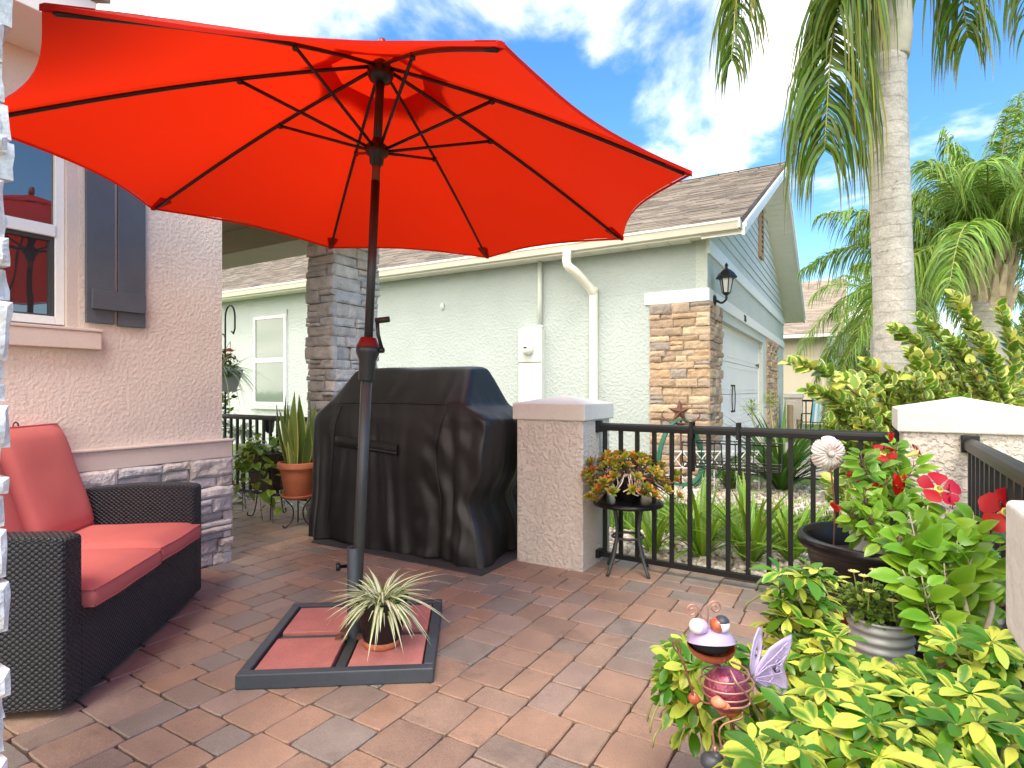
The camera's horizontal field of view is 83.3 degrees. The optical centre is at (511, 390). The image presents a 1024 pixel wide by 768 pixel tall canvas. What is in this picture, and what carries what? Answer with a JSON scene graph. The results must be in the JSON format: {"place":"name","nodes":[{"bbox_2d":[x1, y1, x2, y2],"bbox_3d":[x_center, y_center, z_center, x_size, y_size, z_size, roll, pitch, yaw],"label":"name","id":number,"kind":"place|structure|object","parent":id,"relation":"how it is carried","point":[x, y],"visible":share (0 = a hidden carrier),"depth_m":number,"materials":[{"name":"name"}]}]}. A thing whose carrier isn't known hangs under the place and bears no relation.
{"place":"outdoors","nodes":[
{"label":"outdoors","id":0,"kind":"place"},
{"bbox_2d":[0,496,808,767],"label":"patio","id":1,"kind":"structure","parent":0,"point":[540,666],"depth_m":2.36,"materials":[{"name":"brick"}]},
{"bbox_2d":[0,0,14,767],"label":"stone column","id":2,"kind":"structure","parent":1,"relation":"on","point":[7,154],"depth_m":1.17,"materials":[{"name":"white stone"}]},
{"bbox_2d":[0,421,201,713],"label":"wicker sofa","id":3,"kind":"object","parent":1,"relation":"on","point":[103,580],"visible":0.98,"depth_m":2.59,"materials":[{"name":"black wicker"}]},
{"bbox_2d":[0,0,307,567],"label":"house","id":4,"kind":"structure","parent":1,"relation":"on","point":[113,366],"depth_m":3.44,"materials":[{"name":"beige paint"}]},
{"bbox_2d":[2,139,77,326],"bbox_3d":[-2.781,-0.907,2.862,0.086,1.103,1.042,0,0,31],"label":"window","id":5,"kind":"structure","parent":4,"relation":"in","point":[41,201],"depth_m":3.18,"materials":[{"name":"white paint"}]},
{"bbox_2d":[229,433,312,520],"bbox_3d":[-2.281,0.848,5.573,0.875,0.892,1.042,0,0,-10],"label":"pothos basket","id":6,"kind":"object","parent":1,"relation":"on","point":[258,461],"visible":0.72,"depth_m":5.32,"materials":[{"name":"green wicker"}]},
{"bbox_2d":[276,390,315,528],"bbox_3d":[-1.893,0.570,5.093,0.347,1.253,0.342,0,0,-26],"label":"potted snake plant","id":7,"kind":"object","parent":1,"relation":"on","point":[295,466],"visible":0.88,"depth_m":5.01,"materials":[{"name":"green plant"}]},
{"bbox_2d":[235,545,441,689],"bbox_3d":[-0.745,0.970,2.725,0.790,0.460,0.790,0,0,-4],"label":"umbrella base","id":8,"kind":"object","parent":1,"relation":"on","point":[303,645],"visible":0.76,"depth_m":2.52,"materials":[{"name":"grey plastic"}]},
{"bbox_2d":[2,2,691,591],"bbox_3d":[-0.666,-0.275,2.724,2.669,2.792,2.719,0,0,42],"label":"patio umbrella","id":9,"kind":"object","parent":8,"relation":"in","point":[484,148],"visible":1,"depth_m":2.72,"materials":[{"name":"red fabric"}]},
{"bbox_2d":[315,568,449,659],"bbox_3d":[-0.569,0.988,2.629,0.592,0.319,0.645,0,0,-31],"label":"potted spider plant","id":10,"kind":"object","parent":8,"relation":"on","point":[379,612],"visible":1,"depth_m":2.53,"materials":[{"name":"green plant"}]},
{"bbox_2d":[305,242,379,513],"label":"stone column","id":11,"kind":"structure","parent":1,"relation":"on","point":[335,293],"depth_m":5.50,"materials":[{"name":"grey stone"}]},
{"bbox_2d":[311,538,516,575],"bbox_3d":[-0.670,1.194,4.501,1.620,0.008,0.870,0,0,31],"label":"grill mat","id":12,"kind":"object","parent":1,"relation":"on","point":[508,556],"visible":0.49,"depth_m":4.08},
{"bbox_2d":[308,366,516,567],"bbox_3d":[-0.777,0.505,4.565,1.790,1.383,0.776,0,0,31],"label":"covered grill","id":13,"kind":"object","parent":12,"relation":"on","point":[442,471],"visible":0.87,"depth_m":4.21,"materials":[{"name":"black fabric"}]},
{"bbox_2d":[513,395,612,571],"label":"stucco pillar","id":14,"kind":"structure","parent":1,"relation":"on","point":[559,516],"depth_m":3.93,"materials":[{"name":"beige paint"}]},
{"bbox_2d":[595,420,898,590],"bbox_3d":[1.329,0.684,3.543,1.747,0.948,0.068,0,0,32],"label":"metal railing","id":15,"kind":"object","parent":14,"relation":"attached to","point":[813,435],"visible":0.73,"depth_m":3.54,"materials":[{"name":"black metal"}]},
{"bbox_2d":[681,421,782,474],"bbox_3d":[1.382,0.358,3.648,0.582,0.323,0.310,0,0,31],"label":"rail basket","id":16,"kind":"object","parent":15,"relation":"hanging from","point":[739,469],"visible":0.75,"depth_m":3.63,"materials":[{"name":"black metal"}]},
{"bbox_2d":[593,495,663,578],"bbox_3d":[0.767,0.963,3.816,0.464,0.477,0.464,0,0,31],"label":"side table","id":17,"kind":"object","parent":1,"relation":"on","point":[610,502],"visible":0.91,"depth_m":3.72,"materials":[{"name":"black metal"}]},
{"bbox_2d":[579,448,683,501],"bbox_3d":[0.764,0.558,3.821,0.719,0.331,0.717,0,0,31],"label":"potted succulent","id":18,"kind":"object","parent":17,"relation":"on","point":[631,484],"visible":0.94,"depth_m":3.70,"materials":[{"name":"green plant"}]},
{"bbox_2d":[672,600,792,767],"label":"insect ornament","id":19,"kind":"object","parent":1,"relation":"on","point":[726,691],"visible":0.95,"depth_m":1.31,"materials":[{"name":"purple metal"}]},
{"bbox_2d":[646,557,1023,767],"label":"variegated bush","id":20,"kind":"object","parent":1,"relation":"on","point":[839,705],"visible":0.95,"depth_m":1.31,"materials":[{"name":"green plant"}]},
{"bbox_2d":[826,609,917,650],"bbox_3d":[1.655,1.073,2.560,0.528,0.255,0.525,0,0,31],"label":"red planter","id":21,"kind":"object","parent":1,"relation":"on","point":[844,621],"visible":0.01,"depth_m":2.47,"materials":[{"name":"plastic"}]},
{"bbox_2d":[797,521,899,608],"bbox_3d":[1.655,0.799,2.560,0.696,0.290,0.676,0,0,31],"label":"black tub","id":22,"kind":"object","parent":21,"relation":"on","point":[840,557],"visible":0.27,"depth_m":2.46,"materials":[{"name":"plastic"}]},
{"bbox_2d":[811,436,844,544],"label":"metal flower","id":23,"kind":"object","parent":22,"relation":"in","point":[832,459],"visible":0.96,"depth_m":2.60,"materials":[{"name":"paint"}]},
{"bbox_2d":[830,432,939,556],"bbox_3d":[1.609,0.469,2.470,0.588,0.570,0.357,0,0,-37],"label":"flowering plant","id":24,"kind":"object","parent":22,"relation":"on","point":[883,494],"visible":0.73,"depth_m":2.48,"materials":[{"name":"plant"}]},
{"bbox_2d":[867,472,1011,694],"bbox_3d":[1.448,0.743,1.888,0.762,0.915,0.374,0,0,-41],"label":"potted mandevilla","id":25,"kind":"object","parent":1,"relation":"on","point":[950,567],"visible":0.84,"depth_m":1.81,"materials":[{"name":"green plant"}]},
{"bbox_2d":[961,435,1023,743],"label":"metal railing","id":26,"kind":"object","parent":1,"relation":"on","point":[991,469],"visible":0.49,"depth_m":2.16,"materials":[{"name":"black metal"}]},
{"bbox_2d":[238,498,770,756],"bbox_3d":[-2.661,1.360,2.757,10.600,0.280,5.990,0,0,31],"label":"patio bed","id":27,"kind":"object","parent":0,"point":[759,584],"depth_m":3.68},
{"bbox_2d":[222,162,805,476],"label":"neighbour house","id":28,"kind":"structure","parent":0,"point":[688,293],"depth_m":9.72,"materials":[{"name":"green paint"}]},
{"bbox_2d":[250,309,289,409],"bbox_3d":[-5.429,-0.680,12.876,1.340,2.200,0.059,0,0,30],"label":"window","id":29,"kind":"structure","parent":28,"relation":"in","point":[268,329],"depth_m":12.87,"materials":[{"name":"white glass"}]},
{"bbox_2d":[720,327,758,460],"bbox_3d":[4.420,0.070,11.131,0.075,2.251,4.960,0,0,30],"label":"garage door","id":30,"kind":"structure","parent":28,"relation":"in","point":[740,365],"depth_m":10.93,"materials":[{"name":"white metal"}]},
{"bbox_2d":[232,473,855,580],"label":"river rocks","id":31,"kind":"object","parent":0,"point":[718,561],"visible":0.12,"depth_m":4.83,"materials":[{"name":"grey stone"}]},
{"bbox_2d":[222,305,235,413],"bbox_3d":[-3.602,0.084,7.282,0.348,2.331,0.021,0,0,31],"label":"shepherd hook","id":32,"kind":"object","parent":31,"relation":"on","point":[232,332],"visible":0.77,"depth_m":7.29,"materials":[{"name":"black metal"}]},
{"bbox_2d":[222,341,271,413],"bbox_3d":[-3.551,-0.129,7.021,1.398,0.954,1.272,0,0,31],"label":"hanging planter","id":33,"kind":"object","parent":32,"relation":"hanging from","point":[232,376],"visible":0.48,"depth_m":6.99,"materials":[{"name":"green plastic"}]},
{"bbox_2d":[222,358,239,441],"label":"shrub","id":34,"kind":"object","parent":31,"relation":"on","point":[232,408],"visible":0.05,"depth_m":7.82,"materials":[{"name":"green plant"}]},
{"bbox_2d":[222,422,266,486],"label":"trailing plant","id":35,"kind":"object","parent":31,"relation":"on","point":[240,431],"visible":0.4,"depth_m":7.29,"materials":[{"name":"green plant"}]},
{"bbox_2d":[222,414,307,500],"bbox_3d":[-3.543,0.711,6.826,3.900,0.873,0.052,0,0,31],"label":"metal railing","id":36,"kind":"object","parent":31,"relation":"on","point":[250,418],"visible":0.06,"depth_m":6.47,"materials":[{"name":"black metal"}]},
{"bbox_2d":[265,420,274,433],"bbox_3d":[-2.779,0.753,6.600,0.150,0.894,0.143,0,0,31],"label":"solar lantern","id":37,"kind":"object","parent":31,"relation":"on","point":[267,425],"visible":0.23,"depth_m":6.56,"materials":[{"name":"black metal"}]},
{"bbox_2d":[612,503,685,554],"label":"strap plant","id":38,"kind":"object","parent":31,"relation":"on","point":[646,541],"visible":0.6,"depth_m":4.34,"materials":[{"name":"green plant"}]},
{"bbox_2d":[657,491,756,540],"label":"strap plant","id":39,"kind":"object","parent":31,"relation":"on","point":[693,518],"visible":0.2,"depth_m":4.71,"materials":[{"name":"green plant"}]},
{"bbox_2d":[629,471,803,573],"bbox_3d":[1.417,0.903,4.122,1.163,0.654,1.303,0,0,13],"label":"strap plant","id":40,"kind":"object","parent":31,"relation":"on","point":[699,547],"visible":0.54,"depth_m":4.20,"materials":[{"name":"green plant"}]},
{"bbox_2d":[674,451,759,490],"bbox_3d":[2.458,0.992,6.995,1.103,0.517,0.028,0,0,0],"label":"lattice edging","id":41,"kind":"object","parent":31,"relation":"on","point":[719,465],"visible":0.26,"depth_m":6.99,"materials":[{"name":"white paint"}]},
{"bbox_2d":[697,458,758,488],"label":"strap plant","id":42,"kind":"object","parent":31,"relation":"on","point":[733,482],"visible":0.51,"depth_m":7.07,"materials":[{"name":"green plant"}]},
{"bbox_2d":[662,467,840,561],"bbox_3d":[1.780,0.892,4.145,1.320,0.676,1.426,0,0,31],"label":"strap plant","id":43,"kind":"object","parent":31,"relation":"on","point":[758,531],"visible":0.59,"depth_m":4.07,"materials":[{"name":"green plant"}]},
{"bbox_2d":[725,493,842,561],"bbox_3d":[1.948,0.987,4.181,0.976,0.486,0.848,0,0,-4],"label":"strap plant","id":44,"kind":"object","parent":31,"relation":"on","point":[783,519],"visible":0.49,"depth_m":4.10,"materials":[{"name":"green plant"}]},
{"bbox_2d":[233,424,866,551],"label":"ground","id":45,"kind":"structure","parent":0,"point":[818,481],"depth_m":8.33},
{"bbox_2d":[609,474,867,552],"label":"grass","id":46,"kind":"structure","parent":45,"relation":"on","point":[626,517],"depth_m":5.61,"materials":[{"name":"green plant"}]},
{"bbox_2d":[686,392,844,494],"bbox_3d":[3.384,0.641,7.138,2.654,1.250,2.465,0,0,10],"label":"strap plant","id":47,"kind":"object","parent":45,"relation":"on","point":[780,480],"visible":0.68,"depth_m":6.96,"materials":[{"name":"green plant"}]},
{"bbox_2d":[787,405,792,428],"bbox_3d":[7.343,0.818,15.200,0.150,0.885,0.150,0,0,31],"label":"wooden post","id":48,"kind":"object","parent":45,"relation":"on","point":[789,416],"visible":0.65,"depth_m":15.14,"materials":[{"name":"brown wood"}]},
{"bbox_2d":[800,399,825,429],"bbox_3d":[7.636,0.719,14.361,0.612,1.024,0.629,0,0,0],"label":"sling chair","id":49,"kind":"object","parent":45,"relation":"on","point":[815,412],"visible":0.35,"depth_m":14.14,"materials":[{"name":"blue fabric"}]},
{"bbox_2d":[837,326,869,374],"bbox_3d":[20.597,-1.286,34.165,6.630,5.172,6.249,0,0,31],"label":"tree","id":50,"kind":"object","parent":45,"relation":"on","point":[855,365],"visible":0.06,"depth_m":33.72,"materials":[{"name":"green plant"}]},
{"bbox_2d":[708,0,1023,399],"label":"palm tree","id":51,"kind":"object","parent":45,"relation":"on","point":[878,35],"visible":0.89,"depth_m":5.24,"materials":[{"name":"green plant"}]},
{"bbox_2d":[792,255,962,386],"bbox_3d":[10.870,-1.639,17.561,4.396,5.811,4.649,0,0,-35],"label":"palm tree","id":52,"kind":"object","parent":45,"relation":"on","point":[822,290],"visible":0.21,"depth_m":17.86,"materials":[{"name":"green plant"}]},
{"bbox_2d":[778,289,1023,504],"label":"hedge","id":53,"kind":"object","parent":45,"relation":"on","point":[847,401],"visible":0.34,"depth_m":4.25,"materials":[{"name":"green plant"}]},
{"bbox_2d":[851,333,961,388],"bbox_3d":[18.634,-0.785,25.885,6.308,4.170,5.843,0,0,31],"label":"tree","id":54,"kind":"object","parent":45,"relation":"on","point":[867,385],"depth_m":25.87,"materials":[{"name":"green plant"}]},
{"bbox_2d":[812,233,1023,425],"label":"palm tree","id":55,"kind":"object","parent":45,"relation":"on","point":[924,308],"visible":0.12,"depth_m":13.36,"materials":[{"name":"green plant"}]},
{"bbox_2d":[937,309,1023,397],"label":"tree","id":56,"kind":"object","parent":45,"relation":"on","point":[1021,334],"visible":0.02,"depth_m":20.29,"materials":[{"name":"green plant"}]},
{"label":"gravel border","id":57,"kind":"structure","parent":45,"relation":"on","visible":0},
{"bbox_2d":[657,399,705,487],"bbox_3d":[2.156,0.697,7.332,0.611,1.166,0.231,0,0,4],"label":"hose stand","id":58,"kind":"object","parent":57,"relation":"on","point":[679,411],"visible":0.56,"depth_m":7.30,"materials":[{"name":"metal"}]},
{"bbox_2d":[97,0,1023,349],"label":"sky","id":59,"kind":"structure","parent":0,"point":[641,70],"materials":[{"name":"blue"}]},
{"bbox_2d":[721,442,845,477],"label":"driveway","id":60,"kind":"structure","parent":0,"point":[807,458],"depth_m":9.35,"materials":[{"name":"concrete"}]},
{"bbox_2d":[796,91,1023,373],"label":"palm tree","id":61,"kind":"object","parent":60,"relation":"on","point":[979,237],"visible":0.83,"depth_m":8.26,"materials":[{"name":"green plant"}]},
{"bbox_2d":[915,121,1023,309],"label":"palm tree","id":62,"kind":"object","parent":60,"relation":"on","point":[921,290],"visible":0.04,"depth_m":12.33,"materials":[{"name":"green plant"}]},
{"bbox_2d":[783,392,803,428],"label":"stucco pillar","id":63,"kind":"structure","parent":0,"point":[794,399],"depth_m":15.79,"materials":[{"name":"white paint"}]},
{"bbox_2d":[802,400,820,429],"bbox_3d":[8.466,0.701,15.300,0.052,0.893,1.409,0,0,-45],"label":"metal railing","id":64,"kind":"object","parent":63,"relation":"attached to","point":[805,401],"visible":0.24,"depth_m":15.73,"materials":[{"name":"black metal"}]},
{"bbox_2d":[783,278,848,423],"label":"neighbour house","id":65,"kind":"structure","parent":0,"point":[793,333],"depth_m":21.89,"materials":[{"name":"beige paint"}]},
{"bbox_2d":[831,568,915,666],"bbox_3d":[1.219,0.778,1.927,0.245,0.364,0.264,0,0,-4],"label":"galvanised planter","id":66,"kind":"object","parent":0,"point":[875,624],"visible":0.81,"depth_m":1.88,"materials":[{"name":"metal"}]},
{"bbox_2d":[914,635,919,647],"bbox_3d":[1.660,1.045,2.020,0.440,0.310,0.340,0,0,0],"label":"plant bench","id":67,"kind":"object","parent":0,"point":[917,637],"depth_m":2.06,"materials":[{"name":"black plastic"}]},
{"bbox_2d":[981,603,1005,629],"bbox_3d":[1.660,0.793,2.020,0.366,0.191,0.256,0,0,8],"label":"grey planter","id":68,"kind":"object","parent":67,"relation":"on","point":[1002,623],"visible":0.02,"depth_m":1.90,"materials":[{"name":"plastic"}]},
{"bbox_2d":[932,341,966,370],"bbox_3d":[17.680,-0.427,22.052,5.514,3.454,5.566,0,0,31],"label":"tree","id":69,"kind":"object","parent":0,"point":[943,358],"visible":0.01,"depth_m":21.87,"materials":[{"name":"green plant"}]},
{"bbox_2d":[892,397,1023,519],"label":"stucco pillar","id":70,"kind":"structure","parent":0,"point":[938,428],"depth_m":2.73,"materials":[{"name":"white paint"}]},
{"bbox_2d":[1006,500,1023,653],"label":"stucco pillar","id":71,"kind":"structure","parent":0,"point":[1015,567],"depth_m":0.45,"materials":[{"name":"beige paint"}]}
]}

